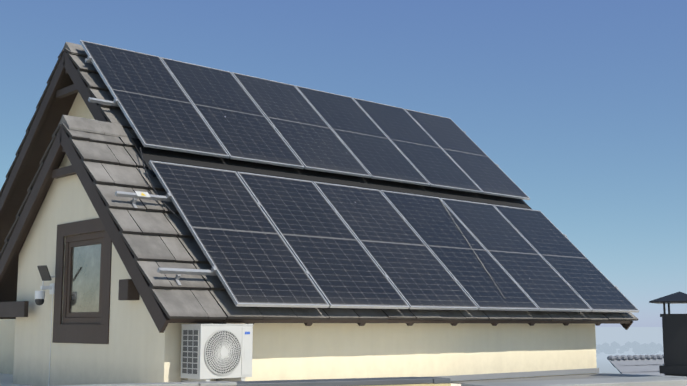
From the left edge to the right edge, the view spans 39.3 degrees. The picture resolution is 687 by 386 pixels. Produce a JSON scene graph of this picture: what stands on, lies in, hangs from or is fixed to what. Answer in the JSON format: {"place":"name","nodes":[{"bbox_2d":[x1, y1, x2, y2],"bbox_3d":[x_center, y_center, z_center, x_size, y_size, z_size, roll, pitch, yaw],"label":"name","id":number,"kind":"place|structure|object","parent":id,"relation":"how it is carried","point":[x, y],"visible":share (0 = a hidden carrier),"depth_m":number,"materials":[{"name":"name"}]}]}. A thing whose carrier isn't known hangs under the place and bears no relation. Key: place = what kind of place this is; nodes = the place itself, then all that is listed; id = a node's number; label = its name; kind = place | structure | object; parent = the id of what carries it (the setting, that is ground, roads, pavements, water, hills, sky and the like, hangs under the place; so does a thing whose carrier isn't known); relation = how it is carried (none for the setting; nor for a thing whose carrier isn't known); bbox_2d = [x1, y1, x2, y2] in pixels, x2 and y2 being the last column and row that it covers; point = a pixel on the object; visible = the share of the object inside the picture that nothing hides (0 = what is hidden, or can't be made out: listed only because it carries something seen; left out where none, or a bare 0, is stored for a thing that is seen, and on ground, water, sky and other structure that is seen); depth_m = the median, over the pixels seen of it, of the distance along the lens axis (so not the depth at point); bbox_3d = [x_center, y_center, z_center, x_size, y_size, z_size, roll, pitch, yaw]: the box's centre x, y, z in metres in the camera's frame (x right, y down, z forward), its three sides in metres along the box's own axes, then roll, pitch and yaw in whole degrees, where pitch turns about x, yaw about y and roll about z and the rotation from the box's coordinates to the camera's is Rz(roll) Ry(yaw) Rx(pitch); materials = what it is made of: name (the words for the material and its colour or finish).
{"place":"outdoors","nodes":[
{"label":"outdoors","id":0,"kind":"place"},
{"bbox_2d":[56,381,236,385],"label":"ledge","id":1,"kind":"object","parent":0,"point":[218,383],"visible":1,"depth_m":5.12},
{"bbox_2d":[181,378,244,381],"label":"ac brackets","id":2,"kind":"object","parent":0,"point":[222,379],"visible":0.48,"depth_m":9.00,"materials":[{"name":"grey metal"}]},
{"bbox_2d":[0,374,460,385],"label":"house terrace slab","id":3,"kind":"structure","parent":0,"point":[6,379],"depth_m":11.71,"materials":[{"name":"grey concrete"}]},
{"bbox_2d":[0,0,686,326],"label":"sky","id":4,"kind":"structure","parent":0,"point":[582,104],"materials":[{"name":"blue"}]},
{"bbox_2d":[434,368,599,380],"bbox_3d":[0.946,2.161,11.130,7.010,0.065,0.050,7,-10,-41],"label":"ledge","id":5,"kind":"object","parent":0,"point":[516,374],"depth_m":12.25,"materials":[{"name":"grey concrete"}]},
{"bbox_2d":[461,375,686,385],"bbox_3d":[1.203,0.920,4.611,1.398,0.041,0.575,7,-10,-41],"label":"flat roof","id":6,"kind":"structure","parent":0,"point":[666,380],"depth_m":4.56,"materials":[{"name":"white concrete"}]},
{"bbox_2d":[595,327,663,373],"bbox_3d":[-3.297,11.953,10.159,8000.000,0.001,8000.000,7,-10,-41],"label":"hazy background","id":7,"kind":"structure","parent":0,"point":[621,336],"depth_m":736.26,"materials":[{"name":"grey"}]},
{"bbox_2d":[596,341,662,353],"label":"treeline","id":8,"kind":"object","parent":7,"relation":"on","point":[638,348],"visible":0.65,"depth_m":366.60,"materials":[{"name":"grey"}]},
{"bbox_2d":[607,354,664,375],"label":"neighbour roof","id":9,"kind":"structure","parent":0,"point":[640,364],"depth_m":34.06,"materials":[{"name":"grey tile"}]},
{"bbox_3d":[1.634,6.645,3.825,30.000,8.800,27.000,7,-10,-41],"label":"terrace building","id":10,"kind":"object","parent":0,"visible":0},
{"bbox_2d":[13,154,240,385],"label":"bay walls","id":11,"kind":"structure","parent":10,"relation":"on","point":[139,348],"depth_m":10.34,"materials":[{"name":"paint"}]},
{"bbox_2d":[35,276,54,298],"bbox_3d":[-3.308,1.045,10.647,0.205,0.255,0.132,7,-10,-41],"label":"security camera","id":12,"kind":"object","parent":11,"relation":"attached to","point":[41,294],"visible":0.79,"depth_m":10.63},
{"bbox_2d":[35,299,43,304],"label":"camera lens dome","id":13,"kind":"structure","parent":12,"relation":"attached to","point":[39,301],"depth_m":10.56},
{"bbox_2d":[37,265,51,280],"bbox_3d":[-3.282,0.879,10.565,0.137,0.163,0.156,7,-10,-41],"label":"solar panel","id":14,"kind":"object","parent":12,"relation":"attached to","point":[44,273],"visible":1,"depth_m":10.56,"materials":[{"name":"black glass"}]},
{"bbox_2d":[48,294,52,385],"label":"cable","id":15,"kind":"object","parent":11,"relation":"attached to","point":[50,339],"visible":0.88,"depth_m":10.63,"materials":[{"name":"grey plastic"}]},
{"bbox_2d":[52,218,111,343],"bbox_3d":[-2.777,0.939,10.218,0.022,1.300,1.250,7,-10,-41],"label":"window surround","id":16,"kind":"object","parent":11,"relation":"attached to","point":[84,333],"visible":0.9,"depth_m":10.18,"materials":[{"name":"brown wood"}]},
{"bbox_2d":[62,231,103,323],"bbox_3d":[-2.739,0.912,10.243,0.060,0.960,0.930,7,-10,-41],"label":"window frame","id":17,"kind":"object","parent":11,"relation":"attached to","point":[71,242],"visible":0.62,"depth_m":10.34,"materials":[{"name":"brown wood"}]},
{"bbox_2d":[70,244,100,312],"bbox_3d":[-2.736,0.912,10.246,0.012,0.720,0.690,7,-10,-41],"label":"window glass pane","id":18,"kind":"object","parent":17,"relation":"in","point":[85,280],"visible":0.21,"depth_m":10.24,"materials":[{"name":"clear glass"}]},
{"bbox_2d":[0,92,596,381],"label":"house walls","id":19,"kind":"structure","parent":10,"relation":"on","point":[291,351],"depth_m":11.19,"materials":[{"name":"beige paint"}]},
{"bbox_2d":[181,324,252,381],"bbox_3d":[-1.167,1.480,8.965,0.614,0.517,0.328,7,-10,-41],"label":"air conditioner unit","id":20,"kind":"object","parent":19,"relation":"attached to","point":[242,370],"visible":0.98,"depth_m":8.85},
{"bbox_2d":[182,330,197,373],"bbox_3d":[-1.393,1.446,8.765,0.002,0.400,0.260,7,-10,-41],"label":"ac coil","id":21,"kind":"object","parent":20,"relation":"in","point":[191,343],"visible":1,"depth_m":8.77,"materials":[{"name":"grey metal"}]},
{"bbox_2d":[181,329,198,374],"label":"grille bars","id":22,"kind":"object","parent":20,"relation":"attached to","point":[192,351],"visible":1,"depth_m":8.76,"materials":[{"name":"grey metal"}]},
{"bbox_2d":[206,331,239,373],"bbox_3d":[-1.102,1.457,8.808,0.390,0.390,0.001,7,-10,-41],"label":"fan","id":23,"kind":"object","parent":20,"relation":"attached to","point":[222,362],"visible":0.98,"depth_m":8.81},
{"bbox_2d":[204,329,241,374],"bbox_3d":[-1.095,1.456,8.800,0.414,0.414,0.012,7,-10,-41],"label":"fan grille","id":24,"kind":"object","parent":20,"relation":"attached to","point":[222,351],"visible":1,"depth_m":8.79,"materials":[{"name":"white metal"}]},
{"bbox_2d":[0,74,631,323],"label":"roof underside","id":25,"kind":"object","parent":19,"relation":"on","point":[60,108],"depth_m":12.51,"materials":[{"name":"brown wood"}]},
{"bbox_2d":[0,50,632,332],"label":"roof trim","id":26,"kind":"structure","parent":19,"relation":"attached to","point":[135,286],"depth_m":10.96,"materials":[{"name":"brown wood"}]},
{"bbox_2d":[0,42,637,320],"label":"roof tiles","id":27,"kind":"object","parent":19,"relation":"on","point":[155,235],"visible":0.12,"depth_m":9.97,"materials":[{"name":"grey tile"}]},
{"bbox_2d":[140,147,183,220],"bbox_3d":[-1.952,-0.095,10.205,0.190,0.938,0.993,7,-10,-41],"label":"panel cable","id":28,"kind":"object","parent":27,"relation":"on","point":[154,188],"visible":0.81,"depth_m":10.13,"materials":[{"name":"black rubber"}]},
{"bbox_2d":[130,138,531,209],"bbox_3d":[0.362,-0.086,12.919,6.960,0.506,0.537,7,-10,-41],"label":"roof membrane","id":29,"kind":"object","parent":27,"relation":"on","point":[176,157],"visible":0.5,"depth_m":12.30,"materials":[{"name":"black"}]},
{"bbox_2d":[85,56,618,289],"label":"panel rails","id":30,"kind":"object","parent":27,"relation":"attached to","point":[179,271],"visible":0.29,"depth_m":9.74,"materials":[{"name":"silver metal"}]},
{"bbox_2d":[135,191,150,197],"bbox_3d":[-2.046,0.013,9.803,0.150,0.061,0.064,7,-10,-41],"label":"warning label","id":31,"kind":"object","parent":30,"relation":"attached to","point":[138,193],"visible":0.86,"depth_m":9.80,"materials":[{"name":"white paper"}]},
{"bbox_2d":[80,40,638,312],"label":"panel frames","id":32,"kind":"structure","parent":27,"relation":"attached to","point":[329,305],"depth_m":11.69,"materials":[{"name":"silver metal"}]},
{"bbox_2d":[82,41,637,309],"bbox_3d":[0.428,-0.131,12.785,6.953,3.328,3.530,7,-10,-41],"label":"glass panel","id":33,"kind":"object","parent":32,"relation":"in","point":[251,256],"visible":1,"depth_m":12.06,"materials":[{"name":"glass"}]},
{"bbox_2d":[439,199,504,297],"bbox_3d":[1.654,0.687,12.569,0.508,1.426,1.513,7,-10,-41],"label":"cable","id":34,"kind":"object","parent":33,"relation":"on","point":[471,247],"visible":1,"depth_m":12.52,"materials":[{"name":"black rubber"}]},
{"bbox_2d":[451,373,661,383],"bbox_3d":[3.017,2.302,11.819,3.250,0.012,1.670,7,-10,-41],"label":"ledge","id":35,"kind":"object","parent":19,"relation":"on","point":[593,376],"depth_m":12.37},
{"bbox_2d":[367,383,450,385],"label":"ledge","id":36,"kind":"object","parent":10,"relation":"on","point":[447,384],"depth_m":5.75,"materials":[{"name":"beige paint"}]},
{"bbox_2d":[232,377,450,385],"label":"ledge","id":37,"kind":"object","parent":36,"relation":"on","point":[374,381],"visible":0.92,"depth_m":5.58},
{"bbox_2d":[649,291,686,376],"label":"chimney flue","id":38,"kind":"object","parent":10,"relation":"on","point":[674,327],"visible":0.9,"depth_m":12.29,"materials":[{"name":"black metal"}]}
]}

